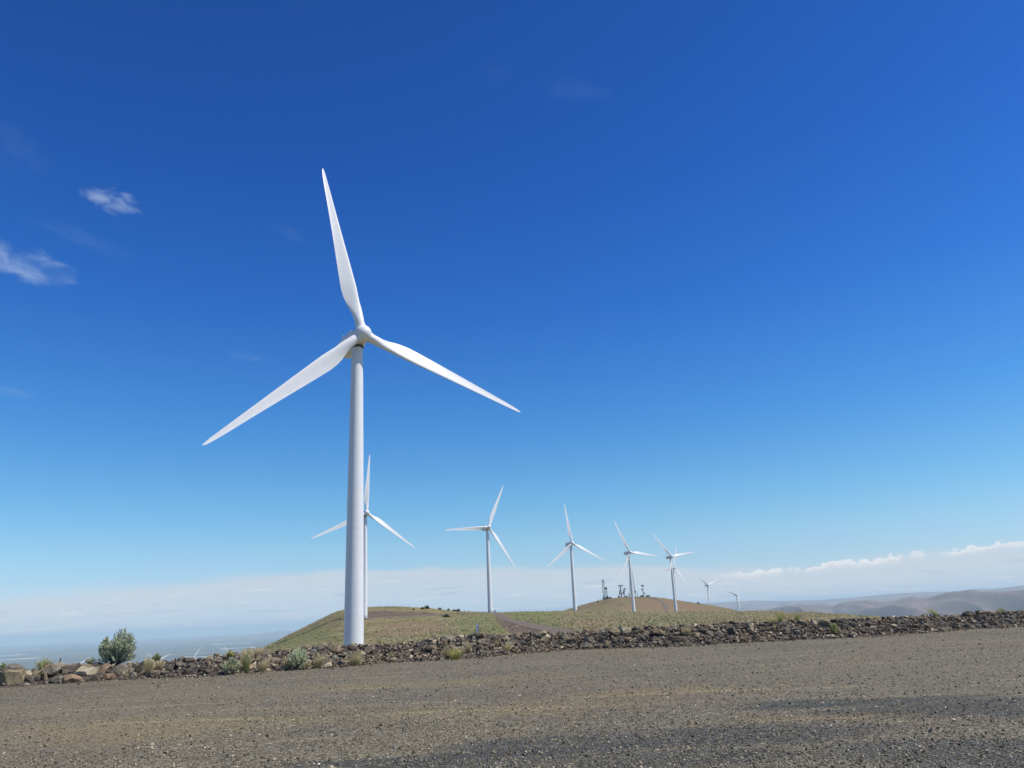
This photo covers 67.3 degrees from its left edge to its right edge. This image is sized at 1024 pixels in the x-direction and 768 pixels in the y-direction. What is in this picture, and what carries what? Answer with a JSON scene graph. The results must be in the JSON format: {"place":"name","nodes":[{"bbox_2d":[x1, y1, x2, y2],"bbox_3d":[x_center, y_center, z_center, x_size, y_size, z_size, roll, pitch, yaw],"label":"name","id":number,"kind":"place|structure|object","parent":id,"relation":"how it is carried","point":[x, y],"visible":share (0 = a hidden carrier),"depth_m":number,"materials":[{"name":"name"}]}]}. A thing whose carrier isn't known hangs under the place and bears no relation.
{"place":"outdoors","nodes":[
{"label":"outdoors","id":0,"kind":"place"},
{"bbox_2d":[0,633,280,669],"bbox_3d":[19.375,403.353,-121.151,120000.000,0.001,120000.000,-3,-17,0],"label":"valley plain","id":1,"kind":"structure","parent":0,"point":[26,656],"depth_m":20311.69,"materials":[{"name":"blue"}]},
{"bbox_2d":[162,630,294,642],"bbox_3d":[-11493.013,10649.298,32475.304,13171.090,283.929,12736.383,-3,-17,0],"label":"hazy ridge","id":2,"kind":"structure","parent":0,"point":[280,634],"depth_m":30618.71,"materials":[{"name":"grey"}]},
{"bbox_2d":[341,613,469,620],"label":"hillside track","id":3,"kind":"structure","parent":0,"point":[413,616],"depth_m":497.24,"materials":[{"name":"soil"}]},
{"bbox_2d":[0,626,1023,767],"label":"gravel lot","id":4,"kind":"structure","parent":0,"point":[806,665],"depth_m":13.84,"materials":[{"name":"gravel"}]},
{"bbox_2d":[221,657,240,674],"bbox_3d":[-10.235,10.270,27.999,0.723,0.675,0.754,3,-18,-19],"label":"sagebrush","id":5,"kind":"object","parent":4,"relation":"on","point":[234,664],"visible":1,"depth_m":27.88,"materials":[{"name":"green plant"}]},
{"bbox_2d":[347,650,365,665],"bbox_3d":[-6.026,10.598,29.718,0.719,0.632,0.692,1,-17,-11],"label":"grass tuft","id":6,"kind":"object","parent":4,"relation":"on","point":[356,659],"visible":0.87,"depth_m":29.62,"materials":[{"name":"beige plant"}]},
{"bbox_2d":[0,613,1023,687],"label":"earth bank","id":7,"kind":"structure","parent":0,"point":[420,649],"depth_m":33.42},
{"bbox_2d":[0,669,26,685],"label":"boulder","id":8,"kind":"object","parent":7,"relation":"on","point":[11,676],"visible":0.7,"depth_m":27.00,"materials":[{"name":"stone"}]},
{"bbox_2d":[1,663,25,672],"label":"boulder","id":9,"kind":"object","parent":7,"relation":"on","point":[13,666],"visible":0.38,"depth_m":27.96,"materials":[{"name":"stone"}]},
{"bbox_2d":[24,674,34,682],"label":"rock","id":10,"kind":"object","parent":7,"relation":"on","point":[29,678],"visible":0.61,"depth_m":27.39,"materials":[{"name":"stone"}]},
{"bbox_2d":[32,669,41,674],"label":"rock","id":11,"kind":"object","parent":7,"relation":"on","point":[35,671],"visible":0.54,"depth_m":28.08,"materials":[{"name":"stone"}]},
{"bbox_2d":[33,675,41,680],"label":"rock","id":12,"kind":"object","parent":7,"relation":"on","point":[37,677],"visible":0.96,"depth_m":27.64,"materials":[{"name":"stone"}]},
{"bbox_2d":[32,658,52,668],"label":"sagebrush","id":13,"kind":"object","parent":7,"relation":"on","point":[42,664],"visible":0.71,"depth_m":29.43,"materials":[{"name":"green plant"}]},
{"bbox_2d":[42,672,47,680],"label":"rock","id":14,"kind":"object","parent":7,"relation":"on","point":[44,675],"visible":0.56,"depth_m":27.71,"materials":[{"name":"stone"}]},
{"bbox_2d":[41,663,67,676],"bbox_3d":[-16.900,10.600,28.365,0.709,0.582,0.910,-2,-17,-1],"label":"boulder","id":15,"kind":"object","parent":7,"relation":"on","point":[53,669],"visible":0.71,"depth_m":28.08,"materials":[{"name":"stone"}]},
{"bbox_2d":[50,676,62,682],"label":"rock","id":16,"kind":"object","parent":7,"relation":"on","point":[55,679],"visible":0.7,"depth_m":27.46,"materials":[{"name":"stone"}]},
{"bbox_2d":[61,664,77,673],"bbox_3d":[-16.485,10.550,28.453,0.464,0.332,0.815,19,-27,-51],"label":"rock","id":17,"kind":"object","parent":7,"relation":"on","point":[69,668],"visible":0.82,"depth_m":28.32,"materials":[{"name":"stone"}]},
{"bbox_2d":[62,674,82,683],"bbox_3d":[-15.758,10.611,27.550,0.632,0.419,0.489,14,-12,-22],"label":"rock","id":18,"kind":"object","parent":7,"relation":"on","point":[69,678],"visible":0.72,"depth_m":27.41,"materials":[{"name":"stone"}]},
{"bbox_2d":[73,666,98,675],"bbox_3d":[-15.781,10.611,28.406,0.738,0.283,0.709,3,-7,-3],"label":"rock","id":19,"kind":"object","parent":7,"relation":"on","point":[82,670],"visible":0.94,"depth_m":28.29,"materials":[{"name":"stone"}]},
{"bbox_2d":[85,658,96,663],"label":"weed","id":20,"kind":"object","parent":7,"relation":"on","point":[90,661],"visible":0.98,"depth_m":29.32,"materials":[{"name":"green plant"}]},
{"bbox_2d":[86,674,98,680],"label":"rock","id":21,"kind":"object","parent":7,"relation":"on","point":[94,677],"visible":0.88,"depth_m":27.83,"materials":[{"name":"stone"}]},
{"bbox_2d":[98,663,110,671],"bbox_3d":[-15.455,10.743,28.992,0.356,0.404,0.566,-7,-17,15],"label":"rock","id":22,"kind":"object","parent":7,"relation":"on","point":[104,667],"visible":0.72,"depth_m":28.96,"materials":[{"name":"stone"}]},
{"bbox_2d":[101,673,115,679],"bbox_3d":[-14.758,10.753,28.171,0.520,0.348,0.411,-2,-13,-32],"label":"rock","id":23,"kind":"object","parent":7,"relation":"on","point":[107,676],"visible":0.8,"depth_m":28.07,"materials":[{"name":"stone"}]},
{"bbox_2d":[97,628,137,663],"bbox_3d":[-15.245,10.212,29.975,1.407,1.404,1.227,-3,-17,2],"label":"sagebrush","id":24,"kind":"object","parent":7,"relation":"on","point":[120,648],"visible":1,"depth_m":29.62,"materials":[{"name":"green plant"}]},
{"bbox_2d":[112,663,127,673],"bbox_3d":[-14.665,10.721,28.758,0.548,0.524,0.447,14,-17,-32],"label":"rock","id":25,"kind":"object","parent":7,"relation":"on","point":[117,668],"visible":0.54,"depth_m":28.63,"materials":[{"name":"stone"}]},
{"bbox_2d":[120,669,132,678],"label":"grass tuft","id":26,"kind":"object","parent":7,"relation":"on","point":[125,675],"visible":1,"depth_m":27.93,"materials":[{"name":"beige plant"}]},
{"bbox_2d":[128,672,136,677],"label":"rock","id":27,"kind":"object","parent":7,"relation":"on","point":[132,674],"visible":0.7,"depth_m":28.00,"materials":[{"name":"stone"}]},
{"bbox_2d":[134,661,144,672],"bbox_3d":[-13.839,10.643,28.542,0.342,0.774,0.288,19,-24,-21],"label":"rock","id":28,"kind":"object","parent":7,"relation":"on","point":[138,668],"visible":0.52,"depth_m":28.46,"materials":[{"name":"stone"}]},
{"bbox_2d":[142,658,155,675],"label":"grass tuft","id":29,"kind":"object","parent":7,"relation":"on","point":[149,666],"visible":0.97,"depth_m":28.21,"materials":[{"name":"beige plant"}]},
{"bbox_2d":[147,670,159,677],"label":"rock","id":30,"kind":"object","parent":7,"relation":"on","point":[153,673],"visible":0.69,"depth_m":27.99,"materials":[{"name":"stone"}]},
{"bbox_2d":[151,653,161,661],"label":"weed","id":31,"kind":"object","parent":7,"relation":"on","point":[156,657],"visible":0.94,"depth_m":29.73,"materials":[{"name":"green plant"}]},
{"bbox_2d":[152,661,164,669],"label":"grass tuft","id":32,"kind":"object","parent":7,"relation":"on","point":[157,665],"visible":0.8,"depth_m":28.55,"materials":[{"name":"beige plant"}]},
{"bbox_2d":[167,665,174,670],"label":"rock","id":33,"kind":"object","parent":7,"relation":"on","point":[171,667],"visible":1,"depth_m":28.46,"materials":[{"name":"stone"}]},
{"bbox_2d":[175,661,185,667],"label":"rock","id":34,"kind":"object","parent":7,"relation":"on","point":[181,664],"visible":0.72,"depth_m":28.55,"materials":[{"name":"stone"}]},
{"bbox_2d":[182,668,191,674],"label":"rock","id":35,"kind":"object","parent":7,"relation":"on","point":[185,671],"visible":0.91,"depth_m":28.07,"materials":[{"name":"stone"}]},
{"bbox_2d":[183,657,194,662],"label":"rock","id":36,"kind":"object","parent":7,"relation":"on","point":[189,659],"visible":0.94,"depth_m":29.17,"materials":[{"name":"stone"}]},
{"bbox_2d":[187,663,194,668],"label":"rock","id":37,"kind":"object","parent":7,"relation":"on","point":[191,665],"visible":0.69,"depth_m":28.57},
{"bbox_2d":[202,669,210,673],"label":"rock","id":38,"kind":"object","parent":7,"relation":"on","point":[207,671],"visible":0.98,"depth_m":27.77,"materials":[{"name":"stone"}]},
{"bbox_2d":[212,656,221,661],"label":"rock","id":39,"kind":"object","parent":7,"relation":"on","point":[219,658],"visible":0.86,"depth_m":28.83,"materials":[{"name":"stone"}]},
{"bbox_2d":[226,649,233,656],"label":"weed","id":40,"kind":"object","parent":7,"relation":"on","point":[229,653],"visible":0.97,"depth_m":29.41,"materials":[{"name":"green plant"}]},
{"bbox_2d":[240,648,253,672],"bbox_3d":[-9.758,10.181,28.325,0.519,0.937,0.443,-2,-17,-2],"label":"grass tuft","id":41,"kind":"object","parent":7,"relation":"on","point":[245,659],"visible":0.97,"depth_m":28.24,"materials":[{"name":"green plant"}]},
{"bbox_2d":[244,647,267,655],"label":"grass tuft","id":42,"kind":"object","parent":7,"relation":"on","point":[257,651],"visible":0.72,"depth_m":29.89,"materials":[{"name":"beige plant"}]},
{"bbox_2d":[255,657,273,671],"bbox_3d":[-9.158,10.382,28.474,0.674,0.576,0.634,-8,-18,18],"label":"grass tuft","id":43,"kind":"object","parent":7,"relation":"on","point":[263,666],"visible":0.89,"depth_m":28.37,"materials":[{"name":"beige plant"}]},
{"bbox_2d":[258,651,271,656],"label":"rock","id":44,"kind":"object","parent":7,"relation":"on","point":[264,653],"visible":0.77,"depth_m":29.85,"materials":[{"name":"stone"}]},
{"bbox_2d":[280,656,291,669],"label":"grass tuft","id":45,"kind":"object","parent":7,"relation":"on","point":[285,665],"visible":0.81,"depth_m":28.85,"materials":[{"name":"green plant"}]},
{"bbox_2d":[288,647,308,669],"bbox_3d":[-8.051,10.342,28.925,0.802,0.857,0.769,13,-23,-43],"label":"sagebrush","id":46,"kind":"object","parent":7,"relation":"on","point":[299,656],"visible":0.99,"depth_m":28.81,"materials":[{"name":"green plant"}]},
{"bbox_2d":[309,649,317,655],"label":"rock","id":47,"kind":"object","parent":7,"relation":"on","point":[312,651],"visible":0.72,"depth_m":30.06,"materials":[{"name":"stone"}]},
{"bbox_2d":[312,644,323,650],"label":"rock","id":48,"kind":"object","parent":7,"relation":"on","point":[316,647],"visible":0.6,"depth_m":30.57,"materials":[{"name":"stone"}]},
{"bbox_2d":[311,652,326,667],"bbox_3d":[-7.343,10.486,29.224,0.597,0.589,0.591,1,-17,-14],"label":"grass tuft","id":49,"kind":"object","parent":7,"relation":"on","point":[319,661],"visible":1,"depth_m":29.15,"materials":[{"name":"beige plant"}]},
{"bbox_2d":[323,662,331,667],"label":"rock","id":50,"kind":"object","parent":7,"relation":"on","point":[329,664],"visible":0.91,"depth_m":29.12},
{"bbox_2d":[331,646,341,653],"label":"rock","id":51,"kind":"object","parent":7,"relation":"on","point":[336,649],"visible":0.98,"depth_m":30.66,"materials":[{"name":"stone"}]},
{"bbox_2d":[361,647,373,653],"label":"rock","id":52,"kind":"object","parent":7,"relation":"on","point":[368,649],"visible":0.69,"depth_m":31.25,"materials":[{"name":"stone"}]},
{"bbox_2d":[376,637,386,643],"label":"grass tuft","id":53,"kind":"object","parent":7,"relation":"on","point":[381,641],"visible":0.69,"depth_m":33.05,"materials":[{"name":"beige plant"}]},
{"bbox_2d":[426,645,436,650],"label":"rock","id":54,"kind":"object","parent":7,"relation":"on","point":[429,647],"visible":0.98,"depth_m":31.58,"materials":[{"name":"stone"}]},
{"bbox_2d":[440,640,446,647],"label":"rock","id":55,"kind":"object","parent":7,"relation":"on","point":[443,643],"visible":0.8,"depth_m":31.88,"materials":[{"name":"stone"}]},
{"bbox_2d":[441,646,448,657],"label":"grass tuft","id":56,"kind":"object","parent":7,"relation":"on","point":[444,652],"visible":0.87,"depth_m":31.11,"materials":[{"name":"beige plant"}]},
{"bbox_2d":[441,635,453,640],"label":"rock","id":57,"kind":"object","parent":7,"relation":"on","point":[446,637],"visible":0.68,"depth_m":32.56,"materials":[{"name":"stone"}]},
{"bbox_2d":[445,646,465,659],"bbox_3d":[-2.313,10.833,30.973,0.826,0.558,0.892,11,-21,-38],"label":"grass tuft","id":58,"kind":"object","parent":7,"relation":"on","point":[455,653],"visible":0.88,"depth_m":30.84,"materials":[{"name":"green plant"}]},
{"bbox_2d":[463,641,472,652],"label":"grass tuft","id":59,"kind":"object","parent":7,"relation":"on","point":[468,648],"visible":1,"depth_m":31.68,"materials":[{"name":"beige plant"}]},
{"bbox_2d":[473,632,486,637],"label":"rock","id":60,"kind":"object","parent":7,"relation":"on","point":[480,634],"visible":0.97,"depth_m":32.79,"materials":[{"name":"stone"}]},
{"bbox_2d":[479,651,486,656],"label":"rock","id":61,"kind":"object","parent":7,"relation":"on","point":[482,653],"visible":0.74,"depth_m":31.31,"materials":[{"name":"stone"}]},
{"bbox_2d":[490,636,498,642],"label":"rock","id":62,"kind":"object","parent":7,"relation":"on","point":[493,638],"visible":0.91,"depth_m":33.30,"materials":[{"name":"stone"}]},
{"bbox_2d":[501,641,515,651],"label":"grass tuft","id":63,"kind":"object","parent":7,"relation":"on","point":[506,648],"visible":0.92,"depth_m":32.84,"materials":[{"name":"beige plant"}]},
{"bbox_2d":[0,610,1023,688],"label":"broken rock","id":64,"kind":"object","parent":7,"relation":"on","point":[431,657],"visible":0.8,"depth_m":33.40,"materials":[{"name":"stone"}]},
{"bbox_2d":[524,641,530,646],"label":"rock","id":65,"kind":"object","parent":7,"relation":"on","point":[527,643],"visible":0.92,"depth_m":33.98,"materials":[{"name":"stone"}]},
{"bbox_2d":[534,633,541,638],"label":"rock","id":66,"kind":"object","parent":7,"relation":"on","point":[538,635],"visible":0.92,"depth_m":34.88,"materials":[{"name":"stone"}]},
{"bbox_2d":[568,636,575,642],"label":"rock","id":67,"kind":"object","parent":7,"relation":"on","point":[572,639],"visible":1,"depth_m":34.72,"materials":[{"name":"stone"}]},
{"bbox_2d":[579,642,590,647],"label":"rock","id":68,"kind":"object","parent":7,"relation":"on","point":[584,644],"visible":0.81,"depth_m":34.12,"materials":[{"name":"stone"}]},
{"bbox_2d":[584,637,593,642],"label":"rock","id":69,"kind":"object","parent":7,"relation":"on","point":[589,639],"visible":0.91,"depth_m":34.46,"materials":[{"name":"stone"}]},
{"bbox_2d":[599,636,606,642],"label":"rock","id":70,"kind":"object","parent":7,"relation":"on","point":[602,639],"visible":0.96,"depth_m":34.49,"materials":[{"name":"stone"}]},
{"bbox_2d":[609,629,622,635],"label":"rock","id":71,"kind":"object","parent":7,"relation":"on","point":[615,632],"visible":0.98,"depth_m":34.73,"materials":[{"name":"stone"}]},
{"bbox_2d":[618,627,631,632],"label":"rock","id":72,"kind":"object","parent":7,"relation":"on","point":[624,629],"visible":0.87,"depth_m":34.76,"materials":[{"name":"stone"}]},
{"bbox_2d":[652,628,662,634],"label":"rock","id":73,"kind":"object","parent":7,"relation":"on","point":[656,631],"visible":1,"depth_m":33.81,"materials":[{"name":"stone"}]},
{"bbox_2d":[669,626,677,630],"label":"rock","id":74,"kind":"object","parent":7,"relation":"on","point":[672,628],"visible":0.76,"depth_m":34.07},
{"bbox_2d":[672,636,680,643],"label":"rock","id":75,"kind":"object","parent":7,"relation":"on","point":[677,639],"visible":0.72,"depth_m":33.05,"materials":[{"name":"stone"}]},
{"bbox_2d":[680,625,690,635],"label":"grass tuft","id":76,"kind":"object","parent":7,"relation":"on","point":[687,629],"visible":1,"depth_m":33.48,"materials":[{"name":"beige plant"}]},
{"bbox_2d":[705,639,713,644],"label":"rock","id":77,"kind":"object","parent":7,"relation":"on","point":[710,642],"visible":0.66,"depth_m":32.75,"materials":[{"name":"stone"}]},
{"bbox_2d":[705,631,713,637],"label":"rock","id":78,"kind":"object","parent":7,"relation":"on","point":[709,633],"visible":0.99,"depth_m":33.54,"materials":[{"name":"stone"}]},
{"bbox_2d":[714,631,723,637],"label":"rock","id":79,"kind":"object","parent":7,"relation":"on","point":[719,634],"visible":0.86,"depth_m":33.58,"materials":[{"name":"stone"}]},
{"bbox_2d":[727,627,735,634],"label":"rock","id":80,"kind":"object","parent":7,"relation":"on","point":[731,630],"visible":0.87,"depth_m":33.88,"materials":[{"name":"stone"}]},
{"bbox_2d":[740,636,749,642],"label":"rock","id":81,"kind":"object","parent":7,"relation":"on","point":[745,638],"visible":0.69,"depth_m":33.17,"materials":[{"name":"stone"}]},
{"bbox_2d":[746,624,753,631],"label":"rock","id":82,"kind":"object","parent":7,"relation":"on","point":[749,627],"visible":0.96,"depth_m":34.21,"materials":[{"name":"stone"}]},
{"bbox_2d":[762,613,776,624],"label":"grass tuft","id":83,"kind":"object","parent":7,"relation":"on","point":[769,620],"visible":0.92,"depth_m":34.72,"materials":[{"name":"beige plant"}]},
{"bbox_2d":[775,609,783,622],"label":"grass tuft","id":84,"kind":"object","parent":7,"relation":"on","point":[780,618],"visible":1,"depth_m":34.66,"materials":[{"name":"beige plant"}]},
{"bbox_2d":[792,611,800,619],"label":"grass tuft","id":85,"kind":"object","parent":7,"relation":"on","point":[796,616],"visible":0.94,"depth_m":35.20,"materials":[{"name":"green plant"}]},
{"bbox_2d":[798,620,806,626],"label":"rock","id":86,"kind":"object","parent":7,"relation":"on","point":[801,622],"visible":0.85,"depth_m":34.65,"materials":[{"name":"stone"}]},
{"bbox_2d":[820,619,829,626],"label":"rock","id":87,"kind":"object","parent":7,"relation":"on","point":[825,622],"visible":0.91,"depth_m":34.44,"materials":[{"name":"stone"}]},
{"bbox_2d":[828,623,837,634],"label":"weed","id":88,"kind":"object","parent":7,"relation":"on","point":[833,629],"visible":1,"depth_m":33.71,"materials":[{"name":"green plant"}]},
{"bbox_2d":[926,608,937,616],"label":"grass tuft","id":89,"kind":"object","parent":7,"relation":"on","point":[932,612],"visible":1,"depth_m":36.25,"materials":[{"name":"green plant"}]},
{"bbox_2d":[962,611,973,616],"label":"rock","id":90,"kind":"object","parent":7,"relation":"on","point":[968,613],"visible":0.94,"depth_m":36.92,"materials":[{"name":"stone"}]},
{"bbox_2d":[979,611,991,615],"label":"rock","id":91,"kind":"object","parent":7,"relation":"on","point":[986,613],"visible":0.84,"depth_m":36.79,"materials":[{"name":"stone"}]},
{"bbox_2d":[0,0,1023,646],"label":"sky","id":92,"kind":"structure","parent":0,"point":[743,280],"materials":[{"name":"blue"}]},
{"bbox_2d":[492,613,573,633],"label":"dirt road","id":93,"kind":"structure","parent":0,"point":[551,629],"depth_m":270.22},
{"bbox_2d":[262,596,886,652],"bbox_3d":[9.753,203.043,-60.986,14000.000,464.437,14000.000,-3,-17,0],"label":"hillside","id":94,"kind":"structure","parent":0,"point":[614,605],"depth_m":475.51,"materials":[{"name":"green plant"}]},
{"bbox_2d":[202,169,519,645],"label":"wind turbine","id":95,"kind":"object","parent":94,"relation":"on","point":[351,344],"visible":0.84,"depth_m":152.10,"materials":[{"name":"white paint"}]},
{"bbox_2d":[311,455,414,617],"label":"wind turbine","id":96,"kind":"object","parent":94,"relation":"on","point":[367,513],"visible":0.75,"depth_m":498.63,"materials":[{"name":"white paint"}]},
{"bbox_2d":[446,487,515,612],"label":"wind turbine","id":97,"kind":"object","parent":94,"relation":"on","point":[486,528],"visible":0.98,"depth_m":629.02,"materials":[{"name":"white paint"}]},
{"bbox_2d":[546,504,602,610],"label":"wind turbine","id":98,"kind":"object","parent":94,"relation":"on","point":[568,545],"visible":0.87,"depth_m":743.73,"materials":[{"name":"white paint"}]},
{"bbox_2d":[629,568,635,596],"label":"lattice mast","id":99,"kind":"object","parent":94,"relation":"on","point":[633,584],"visible":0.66,"depth_m":1275.58,"materials":[{"name":"metal"}]},
{"bbox_2d":[614,521,655,611],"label":"wind turbine","id":100,"kind":"object","parent":94,"relation":"on","point":[628,553],"visible":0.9,"depth_m":869.38,"materials":[{"name":"white paint"}]},
{"bbox_2d":[652,533,692,610],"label":"wind turbine","id":101,"kind":"object","parent":94,"relation":"on","point":[670,557],"visible":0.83,"depth_m":976.68,"materials":[{"name":"white paint"}]},
{"bbox_2d":[657,545,687,599],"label":"wind turbine","id":102,"kind":"object","parent":94,"relation":"on","point":[673,573],"visible":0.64,"depth_m":1294.60,"materials":[{"name":"white paint"}]},
{"bbox_2d":[695,574,719,604],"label":"wind turbine","id":103,"kind":"object","parent":94,"relation":"on","point":[706,584],"visible":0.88,"depth_m":1590.22,"materials":[{"name":"white paint"}]},
{"bbox_2d":[725,586,744,610],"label":"wind turbine","id":104,"kind":"object","parent":94,"relation":"on","point":[736,598],"visible":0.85,"depth_m":2063.33,"materials":[{"name":"white paint"}]},
{"bbox_2d":[651,597,667,609],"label":"antenna hill track","id":105,"kind":"structure","parent":0,"point":[665,605],"depth_m":1161.03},
{"bbox_2d":[700,585,1023,610],"bbox_3d":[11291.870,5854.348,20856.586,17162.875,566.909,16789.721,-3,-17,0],"label":"ridge","id":106,"kind":"structure","parent":0,"point":[755,605],"depth_m":20051.24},
{"bbox_2d":[740,590,1023,617],"bbox_3d":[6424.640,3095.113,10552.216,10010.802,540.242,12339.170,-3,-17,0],"label":"brown hills","id":107,"kind":"structure","parent":0,"point":[955,602],"depth_m":8836.83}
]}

